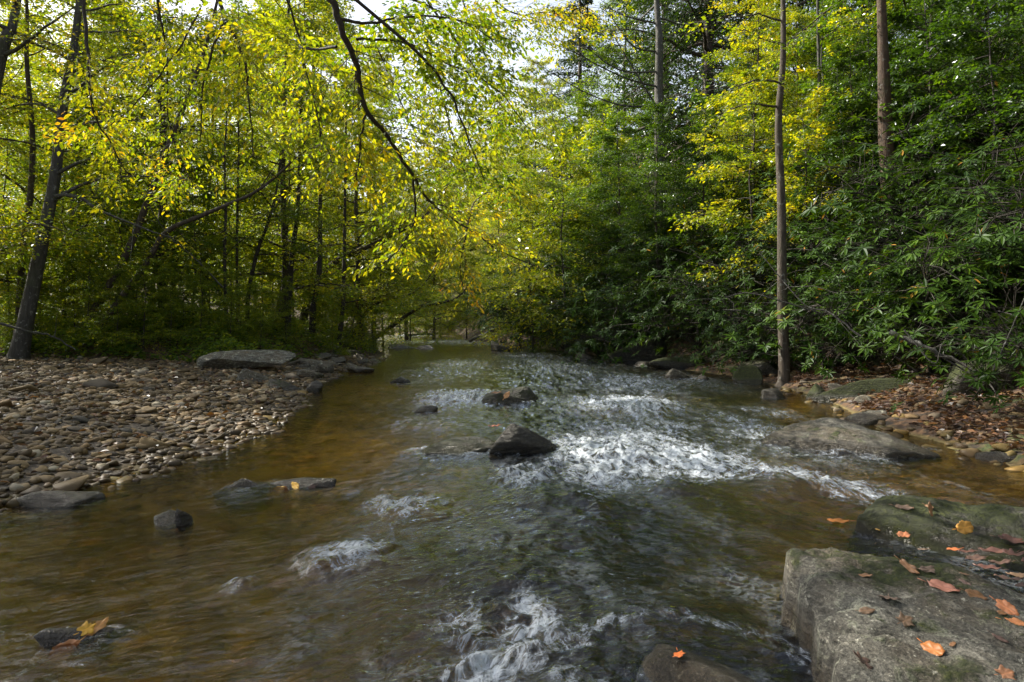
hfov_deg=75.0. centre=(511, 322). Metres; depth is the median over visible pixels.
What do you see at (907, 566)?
fallen leaf
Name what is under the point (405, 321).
sapling
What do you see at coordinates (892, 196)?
rhododendron
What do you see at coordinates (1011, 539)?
fallen leaf
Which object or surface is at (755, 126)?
sapling
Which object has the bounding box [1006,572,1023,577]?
fallen leaf
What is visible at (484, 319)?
rhododendron
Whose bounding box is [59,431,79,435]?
river stone
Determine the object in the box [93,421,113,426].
river stone
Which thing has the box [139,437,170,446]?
river stone
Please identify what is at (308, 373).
boulder
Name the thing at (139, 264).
leafy shrub
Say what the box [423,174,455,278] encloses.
broadleaf tree
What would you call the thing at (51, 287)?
leafy shrub
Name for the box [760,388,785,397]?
boulder
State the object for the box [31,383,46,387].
river stone
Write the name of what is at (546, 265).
rhododendron
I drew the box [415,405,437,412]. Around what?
boulder
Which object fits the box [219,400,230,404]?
river stone
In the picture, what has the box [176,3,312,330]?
young tree
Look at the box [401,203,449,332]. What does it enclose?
broadleaf tree
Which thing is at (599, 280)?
rhododendron
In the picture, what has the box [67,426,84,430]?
river stone
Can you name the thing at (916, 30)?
hemlock tree
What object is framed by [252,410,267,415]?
river stone
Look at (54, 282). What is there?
leafy shrub
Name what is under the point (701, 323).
rhododendron
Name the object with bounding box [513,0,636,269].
hemlock tree
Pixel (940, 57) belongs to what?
broadleaf tree
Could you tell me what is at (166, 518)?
boulder
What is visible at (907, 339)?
fallen branch
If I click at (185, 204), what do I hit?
young tree
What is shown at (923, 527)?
rock slab
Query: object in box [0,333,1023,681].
water
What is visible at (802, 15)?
broadleaf tree
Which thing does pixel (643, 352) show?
boulder
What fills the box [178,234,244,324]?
leafy shrub
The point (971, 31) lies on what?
sapling
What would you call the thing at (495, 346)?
boulder
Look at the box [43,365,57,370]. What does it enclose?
river stone
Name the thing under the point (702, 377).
boulder
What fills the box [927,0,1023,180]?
broadleaf tree
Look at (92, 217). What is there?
sapling
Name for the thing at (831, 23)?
young tree
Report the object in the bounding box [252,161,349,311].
sapling
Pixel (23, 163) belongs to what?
sapling
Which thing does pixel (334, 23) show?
broadleaf tree
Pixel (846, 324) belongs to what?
fallen branch
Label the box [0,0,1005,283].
sky
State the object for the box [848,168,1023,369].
rhododendron
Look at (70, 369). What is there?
river stone
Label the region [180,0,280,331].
young tree
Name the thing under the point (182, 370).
river stone
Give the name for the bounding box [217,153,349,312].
sapling
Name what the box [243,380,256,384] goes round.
river stone
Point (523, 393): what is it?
boulder
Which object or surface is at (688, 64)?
hemlock tree
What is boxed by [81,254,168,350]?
leafy shrub
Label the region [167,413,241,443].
driftwood
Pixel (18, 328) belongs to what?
fallen branch
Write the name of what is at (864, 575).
fallen leaf
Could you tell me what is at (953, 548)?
fallen leaf
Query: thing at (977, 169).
rhododendron
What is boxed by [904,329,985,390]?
fallen branch
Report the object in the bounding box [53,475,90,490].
river stone
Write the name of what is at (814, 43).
sapling
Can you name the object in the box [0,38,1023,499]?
ground
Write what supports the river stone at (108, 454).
on the ground
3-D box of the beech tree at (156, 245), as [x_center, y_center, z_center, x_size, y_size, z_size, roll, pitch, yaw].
[-6.691,-2.656,15.482,6.694,6.585,2.619,0,0,0]
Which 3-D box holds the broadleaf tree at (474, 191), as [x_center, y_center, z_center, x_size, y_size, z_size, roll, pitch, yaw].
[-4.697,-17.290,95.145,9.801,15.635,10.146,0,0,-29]
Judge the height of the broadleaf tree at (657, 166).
7.818 m
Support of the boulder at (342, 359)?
on the gravel at (11, 472)
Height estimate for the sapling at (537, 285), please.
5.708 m
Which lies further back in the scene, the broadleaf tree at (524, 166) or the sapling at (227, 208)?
the broadleaf tree at (524, 166)
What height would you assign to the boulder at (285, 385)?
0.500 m
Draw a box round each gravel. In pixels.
[0,352,384,510]
[5,388,1023,506]
[722,357,1023,462]
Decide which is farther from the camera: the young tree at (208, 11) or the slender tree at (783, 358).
the young tree at (208, 11)
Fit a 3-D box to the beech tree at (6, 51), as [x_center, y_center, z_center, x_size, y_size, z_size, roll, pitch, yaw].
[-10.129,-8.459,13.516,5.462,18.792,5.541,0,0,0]
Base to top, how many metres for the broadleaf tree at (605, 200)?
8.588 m
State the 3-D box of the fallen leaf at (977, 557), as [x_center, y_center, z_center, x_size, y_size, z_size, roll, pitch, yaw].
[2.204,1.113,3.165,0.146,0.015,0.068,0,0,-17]
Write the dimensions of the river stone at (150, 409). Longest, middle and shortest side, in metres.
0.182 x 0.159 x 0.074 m
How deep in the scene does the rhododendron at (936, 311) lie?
10.10 m
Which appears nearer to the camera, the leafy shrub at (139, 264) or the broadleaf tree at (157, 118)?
the leafy shrub at (139, 264)
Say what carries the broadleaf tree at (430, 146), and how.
on the ground
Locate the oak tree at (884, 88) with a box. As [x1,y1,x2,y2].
[759,0,974,257]
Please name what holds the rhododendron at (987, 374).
on the ground
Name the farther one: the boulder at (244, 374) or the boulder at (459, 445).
the boulder at (244, 374)
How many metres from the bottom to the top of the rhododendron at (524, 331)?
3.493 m
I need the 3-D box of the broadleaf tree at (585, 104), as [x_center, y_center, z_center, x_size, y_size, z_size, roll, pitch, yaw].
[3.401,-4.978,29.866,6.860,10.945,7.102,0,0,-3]
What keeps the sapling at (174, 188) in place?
on the ground
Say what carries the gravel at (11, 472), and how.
on the ground
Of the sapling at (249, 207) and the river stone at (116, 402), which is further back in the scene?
the sapling at (249, 207)
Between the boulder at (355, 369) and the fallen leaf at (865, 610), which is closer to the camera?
the fallen leaf at (865, 610)
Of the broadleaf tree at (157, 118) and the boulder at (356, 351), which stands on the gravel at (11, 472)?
the boulder at (356, 351)
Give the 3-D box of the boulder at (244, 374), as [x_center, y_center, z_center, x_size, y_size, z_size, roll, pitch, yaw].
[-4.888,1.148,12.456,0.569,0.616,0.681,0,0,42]
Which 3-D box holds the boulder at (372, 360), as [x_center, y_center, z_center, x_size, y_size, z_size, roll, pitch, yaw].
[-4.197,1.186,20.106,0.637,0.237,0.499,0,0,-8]
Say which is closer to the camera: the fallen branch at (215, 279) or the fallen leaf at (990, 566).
the fallen leaf at (990, 566)
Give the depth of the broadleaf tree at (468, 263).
61.66 m
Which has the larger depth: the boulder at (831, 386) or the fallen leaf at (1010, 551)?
the boulder at (831, 386)
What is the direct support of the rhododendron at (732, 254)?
on the ground
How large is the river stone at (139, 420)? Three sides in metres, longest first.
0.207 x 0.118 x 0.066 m
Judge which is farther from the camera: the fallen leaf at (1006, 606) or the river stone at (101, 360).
the river stone at (101, 360)
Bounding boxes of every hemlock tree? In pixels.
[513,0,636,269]
[564,0,806,229]
[564,1,736,196]
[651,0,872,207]
[678,0,919,171]
[790,3,1018,163]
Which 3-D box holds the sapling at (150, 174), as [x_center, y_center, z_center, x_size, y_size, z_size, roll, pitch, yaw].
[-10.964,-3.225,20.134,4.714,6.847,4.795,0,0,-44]
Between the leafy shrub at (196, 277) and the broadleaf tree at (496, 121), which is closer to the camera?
the leafy shrub at (196, 277)
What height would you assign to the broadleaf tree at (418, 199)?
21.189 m
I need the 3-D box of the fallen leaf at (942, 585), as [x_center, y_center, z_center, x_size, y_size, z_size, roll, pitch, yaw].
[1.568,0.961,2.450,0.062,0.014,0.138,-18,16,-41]
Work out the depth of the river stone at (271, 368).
14.55 m
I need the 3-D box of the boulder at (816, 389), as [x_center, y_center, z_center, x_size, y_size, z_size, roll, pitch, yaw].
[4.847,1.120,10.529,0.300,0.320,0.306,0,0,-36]
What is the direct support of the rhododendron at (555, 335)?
on the ground
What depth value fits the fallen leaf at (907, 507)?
3.81 m
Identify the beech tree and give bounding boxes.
[0,0,122,95]
[0,0,146,332]
[0,0,206,358]
[8,0,180,317]
[34,0,644,320]
[74,0,294,336]
[82,65,367,344]
[298,141,478,331]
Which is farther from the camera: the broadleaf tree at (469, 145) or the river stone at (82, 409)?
the broadleaf tree at (469, 145)
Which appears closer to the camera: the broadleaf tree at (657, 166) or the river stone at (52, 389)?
the river stone at (52, 389)
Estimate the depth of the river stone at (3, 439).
5.71 m
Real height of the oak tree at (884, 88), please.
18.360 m
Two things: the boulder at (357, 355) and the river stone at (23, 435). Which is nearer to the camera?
the river stone at (23, 435)
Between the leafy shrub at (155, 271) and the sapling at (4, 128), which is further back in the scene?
the sapling at (4, 128)
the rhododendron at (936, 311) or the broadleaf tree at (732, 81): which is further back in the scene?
the broadleaf tree at (732, 81)
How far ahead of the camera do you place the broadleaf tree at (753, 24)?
21.09 m
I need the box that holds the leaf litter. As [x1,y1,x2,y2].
[0,240,1023,482]
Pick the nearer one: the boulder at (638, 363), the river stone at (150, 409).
the river stone at (150, 409)
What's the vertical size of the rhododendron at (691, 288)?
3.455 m
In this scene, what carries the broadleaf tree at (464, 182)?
on the ground
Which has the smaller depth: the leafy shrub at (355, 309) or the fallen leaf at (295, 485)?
the fallen leaf at (295, 485)
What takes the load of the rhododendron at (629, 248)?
on the ground
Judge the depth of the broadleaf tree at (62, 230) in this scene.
15.25 m
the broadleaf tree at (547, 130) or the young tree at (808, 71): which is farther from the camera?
the broadleaf tree at (547, 130)
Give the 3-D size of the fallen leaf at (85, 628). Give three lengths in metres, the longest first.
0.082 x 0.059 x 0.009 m
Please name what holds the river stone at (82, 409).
on the gravel at (11, 472)
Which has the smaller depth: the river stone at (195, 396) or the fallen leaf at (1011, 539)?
the fallen leaf at (1011, 539)
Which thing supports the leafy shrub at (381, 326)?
on the ground
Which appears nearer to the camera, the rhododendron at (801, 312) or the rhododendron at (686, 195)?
the rhododendron at (801, 312)
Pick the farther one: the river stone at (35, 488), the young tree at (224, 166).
the young tree at (224, 166)
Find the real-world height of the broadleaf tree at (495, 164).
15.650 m
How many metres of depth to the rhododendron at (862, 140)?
16.17 m
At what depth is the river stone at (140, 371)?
12.03 m
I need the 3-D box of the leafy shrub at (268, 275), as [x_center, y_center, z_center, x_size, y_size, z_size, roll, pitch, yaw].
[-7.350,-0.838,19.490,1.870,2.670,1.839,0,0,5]
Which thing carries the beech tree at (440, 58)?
on the ground
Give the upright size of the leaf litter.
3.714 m
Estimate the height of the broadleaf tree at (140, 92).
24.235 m
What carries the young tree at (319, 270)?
on the ground
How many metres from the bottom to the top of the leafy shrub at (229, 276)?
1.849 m
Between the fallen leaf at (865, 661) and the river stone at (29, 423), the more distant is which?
the river stone at (29, 423)
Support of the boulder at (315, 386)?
on the ground
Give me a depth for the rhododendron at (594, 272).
23.07 m
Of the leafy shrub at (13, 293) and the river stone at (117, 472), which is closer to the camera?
the river stone at (117, 472)
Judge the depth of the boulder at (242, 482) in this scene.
4.76 m
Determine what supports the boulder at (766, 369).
on the ground
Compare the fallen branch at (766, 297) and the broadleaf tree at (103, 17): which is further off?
the broadleaf tree at (103, 17)
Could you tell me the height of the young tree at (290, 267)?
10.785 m
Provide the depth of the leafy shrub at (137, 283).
15.21 m
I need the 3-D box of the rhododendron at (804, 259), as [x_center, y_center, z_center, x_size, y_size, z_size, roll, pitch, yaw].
[8.837,-2.452,16.520,6.810,4.143,7.321,0,0,28]
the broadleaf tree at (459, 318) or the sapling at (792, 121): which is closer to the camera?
the sapling at (792, 121)
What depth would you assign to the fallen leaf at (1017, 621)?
2.18 m
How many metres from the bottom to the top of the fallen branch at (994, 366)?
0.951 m
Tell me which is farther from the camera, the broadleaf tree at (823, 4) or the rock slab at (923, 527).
the broadleaf tree at (823, 4)
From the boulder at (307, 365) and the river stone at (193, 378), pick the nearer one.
the river stone at (193, 378)
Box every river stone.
[0,399,12,406]
[0,435,13,443]
[0,450,8,454]
[7,384,38,391]
[18,434,34,437]
[19,485,42,494]
[21,422,38,425]
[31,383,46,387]
[42,386,59,391]
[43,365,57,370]
[46,456,69,463]
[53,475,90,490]
[55,471,83,478]
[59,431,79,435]
[61,367,75,371]
[67,406,85,411]
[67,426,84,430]
[72,415,89,422]
[82,378,118,388]
[88,356,108,363]
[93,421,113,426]
[96,453,111,457]
[99,470,123,475]
[110,401,125,404]
[122,405,138,409]
[131,369,144,374]
[131,414,150,417]
[134,417,150,423]
[136,379,151,381]
[137,429,156,434]
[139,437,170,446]
[140,407,156,412]
[160,390,173,392]
[176,368,189,372]
[184,376,197,380]
[185,394,199,399]
[192,417,205,421]
[195,402,207,405]
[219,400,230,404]
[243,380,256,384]
[252,397,266,402]
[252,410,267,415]
[261,367,275,370]
[283,373,300,379]
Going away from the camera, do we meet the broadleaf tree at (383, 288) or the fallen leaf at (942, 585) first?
the fallen leaf at (942, 585)
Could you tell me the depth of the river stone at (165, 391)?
9.45 m
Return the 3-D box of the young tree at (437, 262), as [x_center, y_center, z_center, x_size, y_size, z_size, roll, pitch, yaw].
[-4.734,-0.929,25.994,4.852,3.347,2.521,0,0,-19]
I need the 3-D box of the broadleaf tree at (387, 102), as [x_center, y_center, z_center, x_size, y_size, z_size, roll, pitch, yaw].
[-7.626,-6.854,38.279,9.114,16.299,8.648,0,0,8]
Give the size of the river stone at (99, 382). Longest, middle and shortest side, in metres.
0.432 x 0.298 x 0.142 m
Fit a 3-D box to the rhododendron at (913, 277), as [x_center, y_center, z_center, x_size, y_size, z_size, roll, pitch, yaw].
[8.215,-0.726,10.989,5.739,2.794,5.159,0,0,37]
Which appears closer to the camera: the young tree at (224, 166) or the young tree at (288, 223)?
the young tree at (224, 166)
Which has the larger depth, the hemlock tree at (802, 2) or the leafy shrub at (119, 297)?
the hemlock tree at (802, 2)
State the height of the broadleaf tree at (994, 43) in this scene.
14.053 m
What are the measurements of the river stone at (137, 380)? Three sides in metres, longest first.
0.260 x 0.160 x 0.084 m
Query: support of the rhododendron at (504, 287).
on the ground
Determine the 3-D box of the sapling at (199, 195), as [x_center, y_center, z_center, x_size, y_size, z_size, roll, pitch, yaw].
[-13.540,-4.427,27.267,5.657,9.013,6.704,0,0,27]
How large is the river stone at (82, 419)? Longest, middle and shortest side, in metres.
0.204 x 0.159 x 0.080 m
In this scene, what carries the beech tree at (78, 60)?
on the ground
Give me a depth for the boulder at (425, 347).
31.04 m
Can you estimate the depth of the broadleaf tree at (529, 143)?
84.71 m
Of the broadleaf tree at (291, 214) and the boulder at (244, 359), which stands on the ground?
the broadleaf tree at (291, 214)
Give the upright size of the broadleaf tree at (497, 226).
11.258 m
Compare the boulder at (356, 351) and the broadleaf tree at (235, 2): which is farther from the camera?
the broadleaf tree at (235, 2)
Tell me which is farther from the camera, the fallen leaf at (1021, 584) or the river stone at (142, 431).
the river stone at (142, 431)
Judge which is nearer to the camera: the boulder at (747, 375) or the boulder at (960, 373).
the boulder at (960, 373)
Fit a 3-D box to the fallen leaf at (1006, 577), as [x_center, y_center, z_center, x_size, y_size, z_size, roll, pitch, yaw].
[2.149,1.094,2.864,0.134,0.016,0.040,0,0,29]
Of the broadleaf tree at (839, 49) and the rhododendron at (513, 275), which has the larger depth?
the rhododendron at (513, 275)
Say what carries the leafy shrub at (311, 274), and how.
on the ground
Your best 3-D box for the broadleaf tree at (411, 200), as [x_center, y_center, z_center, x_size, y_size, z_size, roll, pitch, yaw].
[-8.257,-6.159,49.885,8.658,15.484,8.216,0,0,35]
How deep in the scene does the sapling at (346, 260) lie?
31.62 m
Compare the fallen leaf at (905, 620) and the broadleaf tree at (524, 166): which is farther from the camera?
the broadleaf tree at (524, 166)
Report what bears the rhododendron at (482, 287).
on the ground
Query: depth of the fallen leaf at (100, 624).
2.56 m
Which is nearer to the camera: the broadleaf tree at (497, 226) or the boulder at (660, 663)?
the boulder at (660, 663)
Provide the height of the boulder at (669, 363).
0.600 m
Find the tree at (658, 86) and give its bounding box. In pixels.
[528,0,724,321]
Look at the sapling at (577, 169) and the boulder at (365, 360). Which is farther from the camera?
the sapling at (577, 169)
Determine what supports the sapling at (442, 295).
on the ground
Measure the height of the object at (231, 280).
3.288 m
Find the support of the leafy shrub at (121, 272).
on the ground
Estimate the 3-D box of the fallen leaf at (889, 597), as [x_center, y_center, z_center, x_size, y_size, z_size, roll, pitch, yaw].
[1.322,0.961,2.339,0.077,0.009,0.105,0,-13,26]
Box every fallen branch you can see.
[0,317,75,349]
[134,181,223,287]
[409,333,442,335]
[468,326,499,341]
[683,267,819,313]
[723,303,804,332]
[759,253,861,345]
[888,330,1002,401]
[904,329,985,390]
[992,299,1023,381]
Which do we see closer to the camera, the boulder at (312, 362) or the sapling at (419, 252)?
the boulder at (312, 362)
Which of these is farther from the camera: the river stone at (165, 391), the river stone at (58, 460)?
the river stone at (165, 391)
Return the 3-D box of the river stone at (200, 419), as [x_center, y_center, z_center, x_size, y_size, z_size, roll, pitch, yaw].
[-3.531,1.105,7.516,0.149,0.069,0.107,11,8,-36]
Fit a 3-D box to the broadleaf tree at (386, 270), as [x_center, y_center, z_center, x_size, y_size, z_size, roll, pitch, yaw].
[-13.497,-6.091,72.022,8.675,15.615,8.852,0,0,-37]
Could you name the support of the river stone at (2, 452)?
on the ground
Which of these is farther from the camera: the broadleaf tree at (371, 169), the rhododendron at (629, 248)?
the broadleaf tree at (371, 169)
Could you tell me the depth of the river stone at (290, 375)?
13.49 m
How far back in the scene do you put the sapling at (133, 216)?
16.73 m
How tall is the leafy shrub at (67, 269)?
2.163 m
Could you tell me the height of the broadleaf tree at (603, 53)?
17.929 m
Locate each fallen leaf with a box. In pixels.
[56,639,79,645]
[74,621,95,635]
[79,617,108,640]
[291,482,298,488]
[673,647,684,657]
[827,518,855,522]
[853,650,872,669]
[857,607,874,613]
[859,573,872,576]
[877,594,900,599]
[890,504,913,509]
[894,555,919,573]
[896,611,914,626]
[897,531,910,537]
[913,565,935,573]
[917,638,944,655]
[918,578,959,591]
[928,501,932,515]
[946,547,963,550]
[952,520,973,533]
[956,576,970,584]
[958,549,976,552]
[960,588,987,599]
[965,554,987,560]
[973,563,1008,569]
[978,546,1014,552]
[987,630,1008,642]
[988,559,1016,564]
[989,595,1019,615]
[991,534,1023,543]
[994,574,1022,579]
[994,609,1006,614]
[994,664,1015,679]
[995,617,1023,625]
[1002,548,1023,555]
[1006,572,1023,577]
[1014,582,1023,586]
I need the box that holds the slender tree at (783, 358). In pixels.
[666,0,799,386]
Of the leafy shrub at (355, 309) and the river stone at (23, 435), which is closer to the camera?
the river stone at (23, 435)
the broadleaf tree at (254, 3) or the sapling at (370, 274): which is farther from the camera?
the broadleaf tree at (254, 3)
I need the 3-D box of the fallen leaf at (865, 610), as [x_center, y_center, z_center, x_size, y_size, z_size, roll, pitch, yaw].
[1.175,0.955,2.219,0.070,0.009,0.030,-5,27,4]
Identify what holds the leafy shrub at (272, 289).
on the ground
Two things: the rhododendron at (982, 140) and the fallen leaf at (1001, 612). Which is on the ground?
the rhododendron at (982, 140)
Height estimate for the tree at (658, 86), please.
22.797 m
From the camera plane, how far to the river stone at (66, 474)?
5.00 m
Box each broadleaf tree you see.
[0,0,145,318]
[0,0,242,309]
[0,3,52,244]
[1,0,309,323]
[4,41,98,292]
[10,0,179,284]
[120,72,195,293]
[144,32,258,301]
[145,0,362,302]
[147,0,386,332]
[167,0,365,304]
[186,0,452,329]
[247,27,437,355]
[308,68,419,327]
[322,61,460,336]
[344,142,451,338]
[345,199,419,333]
[354,132,414,264]
[380,172,489,339]
[392,148,446,318]
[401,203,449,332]
[407,143,488,300]
[412,111,466,218]
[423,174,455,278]
[437,208,487,324]
[438,105,491,230]
[450,121,522,284]
[455,149,501,250]
[463,183,525,309]
[464,76,596,315]
[469,85,515,203]
[477,128,548,283]
[483,113,542,233]
[484,146,552,282]
[492,54,566,188]
[519,91,638,320]
[535,152,630,351]
[544,106,679,347]
[562,0,677,221]
[580,100,740,336]
[641,79,750,305]
[667,0,812,272]
[677,59,775,247]
[718,0,863,197]
[763,25,904,277]
[784,0,934,148]
[834,0,985,111]
[848,0,1015,203]
[876,0,1023,175]
[906,5,1023,93]
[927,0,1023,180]
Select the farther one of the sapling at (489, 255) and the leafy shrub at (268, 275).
the sapling at (489, 255)
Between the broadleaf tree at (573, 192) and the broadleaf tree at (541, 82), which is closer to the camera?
the broadleaf tree at (573, 192)
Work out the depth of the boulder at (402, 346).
31.77 m
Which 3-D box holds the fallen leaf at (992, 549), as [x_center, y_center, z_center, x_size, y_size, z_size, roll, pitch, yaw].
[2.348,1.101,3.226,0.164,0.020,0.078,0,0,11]
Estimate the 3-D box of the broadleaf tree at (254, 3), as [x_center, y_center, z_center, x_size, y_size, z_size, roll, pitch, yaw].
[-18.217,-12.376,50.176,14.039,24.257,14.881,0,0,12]
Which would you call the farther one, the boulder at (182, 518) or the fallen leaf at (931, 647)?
the boulder at (182, 518)
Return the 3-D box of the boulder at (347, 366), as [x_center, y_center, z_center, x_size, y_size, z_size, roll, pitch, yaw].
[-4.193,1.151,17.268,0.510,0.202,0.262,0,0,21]
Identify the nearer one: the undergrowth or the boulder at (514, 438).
the boulder at (514, 438)
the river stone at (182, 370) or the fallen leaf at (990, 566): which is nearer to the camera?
the fallen leaf at (990, 566)
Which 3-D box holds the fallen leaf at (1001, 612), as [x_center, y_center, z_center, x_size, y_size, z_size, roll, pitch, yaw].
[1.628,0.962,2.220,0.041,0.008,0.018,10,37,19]
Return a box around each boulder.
[15,490,104,507]
[33,627,113,644]
[154,509,174,525]
[175,509,192,525]
[196,350,295,368]
[227,478,257,487]
[236,368,268,381]
[267,379,301,390]
[271,477,336,487]
[290,360,300,364]
[295,363,310,367]
[296,369,323,378]
[301,359,322,365]
[306,380,322,392]
[312,352,331,359]
[314,361,333,372]
[332,356,345,362]
[343,364,356,369]
[344,350,360,354]
[348,366,374,372]
[353,353,363,358]
[356,358,368,363]
[369,358,380,362]
[388,344,416,347]
[390,377,409,382]
[415,345,433,348]
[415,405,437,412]
[422,437,493,454]
[482,386,537,403]
[489,423,557,454]
[491,341,510,351]
[575,352,593,359]
[607,333,665,363]
[635,361,650,366]
[641,644,755,681]
[649,357,708,369]
[665,369,689,378]
[696,374,708,379]
[732,366,762,383]
[734,360,777,376]
[759,418,939,458]
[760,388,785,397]
[806,383,825,398]
[827,383,842,389]
[844,410,889,424]
[850,395,873,404]
[943,360,1013,394]
[975,451,1016,461]
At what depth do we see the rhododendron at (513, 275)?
33.88 m
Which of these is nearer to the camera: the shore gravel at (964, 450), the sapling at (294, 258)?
the shore gravel at (964, 450)
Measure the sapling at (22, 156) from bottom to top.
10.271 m
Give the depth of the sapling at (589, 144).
26.62 m
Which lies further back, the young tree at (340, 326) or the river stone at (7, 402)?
the young tree at (340, 326)
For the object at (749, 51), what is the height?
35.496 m
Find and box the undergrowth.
[0,294,377,361]
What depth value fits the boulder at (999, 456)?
5.80 m
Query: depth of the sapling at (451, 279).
63.90 m
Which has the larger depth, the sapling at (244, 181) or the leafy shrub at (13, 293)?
the sapling at (244, 181)
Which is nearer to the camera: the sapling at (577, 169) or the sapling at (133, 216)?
the sapling at (133, 216)
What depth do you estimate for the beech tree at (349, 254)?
22.96 m
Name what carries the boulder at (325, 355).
on the gravel at (11, 472)
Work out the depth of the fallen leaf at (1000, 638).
2.06 m
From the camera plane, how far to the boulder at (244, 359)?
14.14 m
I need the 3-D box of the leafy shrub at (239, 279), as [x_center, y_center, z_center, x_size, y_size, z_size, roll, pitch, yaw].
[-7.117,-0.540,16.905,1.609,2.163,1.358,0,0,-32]
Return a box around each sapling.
[0,77,110,310]
[0,79,156,320]
[0,112,102,324]
[0,127,42,257]
[1,116,112,254]
[5,137,157,301]
[30,112,157,294]
[49,123,220,330]
[59,111,229,316]
[119,152,257,325]
[130,132,228,290]
[145,114,266,312]
[185,126,298,310]
[185,170,271,320]
[212,200,296,310]
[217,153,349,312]
[241,180,352,322]
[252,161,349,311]
[295,193,378,317]
[297,199,382,325]
[322,204,410,348]
[360,215,440,345]
[376,236,446,339]
[377,242,427,335]
[396,236,452,331]
[411,249,467,336]
[420,235,476,329]
[432,241,492,338]
[448,245,505,334]
[463,201,567,345]
[469,195,586,351]
[481,235,533,335]
[486,127,618,353]
[501,100,653,347]
[508,233,561,336]
[665,64,833,323]
[701,1,909,227]
[719,86,880,305]
[758,0,986,285]
[803,0,1023,274]
[841,0,1023,258]
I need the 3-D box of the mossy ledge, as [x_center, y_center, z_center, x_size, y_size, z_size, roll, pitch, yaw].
[5.466,1.130,9.968,1.950,0.620,0.750,0,0,3]
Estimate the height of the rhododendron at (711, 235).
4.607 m
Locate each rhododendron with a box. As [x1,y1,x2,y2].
[444,276,518,338]
[447,210,623,330]
[467,277,530,344]
[477,203,732,337]
[477,283,596,348]
[490,254,610,328]
[491,228,566,323]
[517,275,676,355]
[545,215,739,347]
[546,164,746,317]
[550,266,738,364]
[579,141,834,319]
[587,248,776,366]
[598,131,875,248]
[620,202,868,312]
[633,260,844,374]
[640,166,773,290]
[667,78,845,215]
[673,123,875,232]
[685,253,895,378]
[689,226,992,379]
[693,62,1023,227]
[708,76,972,239]
[709,159,949,295]
[717,76,1023,286]
[717,195,1022,362]
[730,85,989,231]
[737,37,1023,253]
[746,203,1023,386]
[759,128,1023,275]
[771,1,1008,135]
[806,32,1023,212]
[810,198,1023,354]
[841,131,1023,322]
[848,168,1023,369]
[888,276,1023,415]
[892,84,1023,257]
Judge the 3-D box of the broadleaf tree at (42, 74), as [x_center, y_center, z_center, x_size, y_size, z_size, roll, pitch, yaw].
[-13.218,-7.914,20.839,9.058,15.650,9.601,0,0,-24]
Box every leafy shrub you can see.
[0,244,73,331]
[0,253,61,350]
[0,261,46,346]
[26,229,91,311]
[35,253,95,343]
[45,245,130,351]
[61,228,140,331]
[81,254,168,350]
[90,222,142,305]
[100,253,185,357]
[101,230,187,330]
[107,242,174,331]
[141,261,202,348]
[153,257,211,334]
[166,262,232,348]
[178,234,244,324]
[194,269,253,342]
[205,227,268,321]
[216,260,265,340]
[238,280,285,349]
[240,248,295,332]
[246,244,301,323]
[261,275,311,346]
[274,260,333,339]
[309,301,356,357]
[331,285,377,347]
[363,296,396,351]
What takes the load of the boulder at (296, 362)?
on the gravel at (11, 472)
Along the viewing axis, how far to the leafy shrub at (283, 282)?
18.14 m
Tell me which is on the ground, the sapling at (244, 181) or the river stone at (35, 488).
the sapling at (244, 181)
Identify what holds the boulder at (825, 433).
on the ground
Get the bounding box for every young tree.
[137,0,217,291]
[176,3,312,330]
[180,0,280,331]
[185,7,277,307]
[238,0,329,331]
[241,67,345,328]
[244,0,362,334]
[264,31,385,339]
[303,48,388,344]
[330,259,452,337]
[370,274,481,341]
[756,0,911,287]
[787,36,855,284]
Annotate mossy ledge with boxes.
[810,378,917,402]
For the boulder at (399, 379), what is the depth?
13.31 m
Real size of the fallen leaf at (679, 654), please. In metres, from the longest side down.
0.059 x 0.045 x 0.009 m
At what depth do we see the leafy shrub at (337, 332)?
19.46 m
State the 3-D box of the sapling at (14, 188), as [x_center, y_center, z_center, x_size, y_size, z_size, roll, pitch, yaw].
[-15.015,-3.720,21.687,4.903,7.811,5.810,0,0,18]
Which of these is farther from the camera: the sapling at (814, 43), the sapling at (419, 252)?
the sapling at (419, 252)
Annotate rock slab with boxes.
[780,547,1023,681]
[855,495,1023,571]
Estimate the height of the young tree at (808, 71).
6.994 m
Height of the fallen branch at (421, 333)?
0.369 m
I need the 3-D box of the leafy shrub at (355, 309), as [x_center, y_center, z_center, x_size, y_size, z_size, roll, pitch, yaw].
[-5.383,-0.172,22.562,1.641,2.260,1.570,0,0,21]
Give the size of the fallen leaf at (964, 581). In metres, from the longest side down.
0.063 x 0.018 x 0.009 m
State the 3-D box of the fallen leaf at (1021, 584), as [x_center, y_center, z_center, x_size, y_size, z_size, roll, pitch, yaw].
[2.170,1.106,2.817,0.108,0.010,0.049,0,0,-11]
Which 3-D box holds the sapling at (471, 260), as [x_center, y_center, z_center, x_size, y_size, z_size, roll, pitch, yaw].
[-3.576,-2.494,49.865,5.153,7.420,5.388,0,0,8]
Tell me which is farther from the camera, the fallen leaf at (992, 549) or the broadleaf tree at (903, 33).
the broadleaf tree at (903, 33)
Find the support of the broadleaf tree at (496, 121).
on the ground
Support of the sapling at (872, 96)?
on the ground
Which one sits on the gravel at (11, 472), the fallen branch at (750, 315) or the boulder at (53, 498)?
the boulder at (53, 498)
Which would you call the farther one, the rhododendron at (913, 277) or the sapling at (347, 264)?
the sapling at (347, 264)
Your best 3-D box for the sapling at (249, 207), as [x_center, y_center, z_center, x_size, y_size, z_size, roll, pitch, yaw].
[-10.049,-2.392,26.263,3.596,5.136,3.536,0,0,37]
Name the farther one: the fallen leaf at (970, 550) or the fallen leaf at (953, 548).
the fallen leaf at (953, 548)

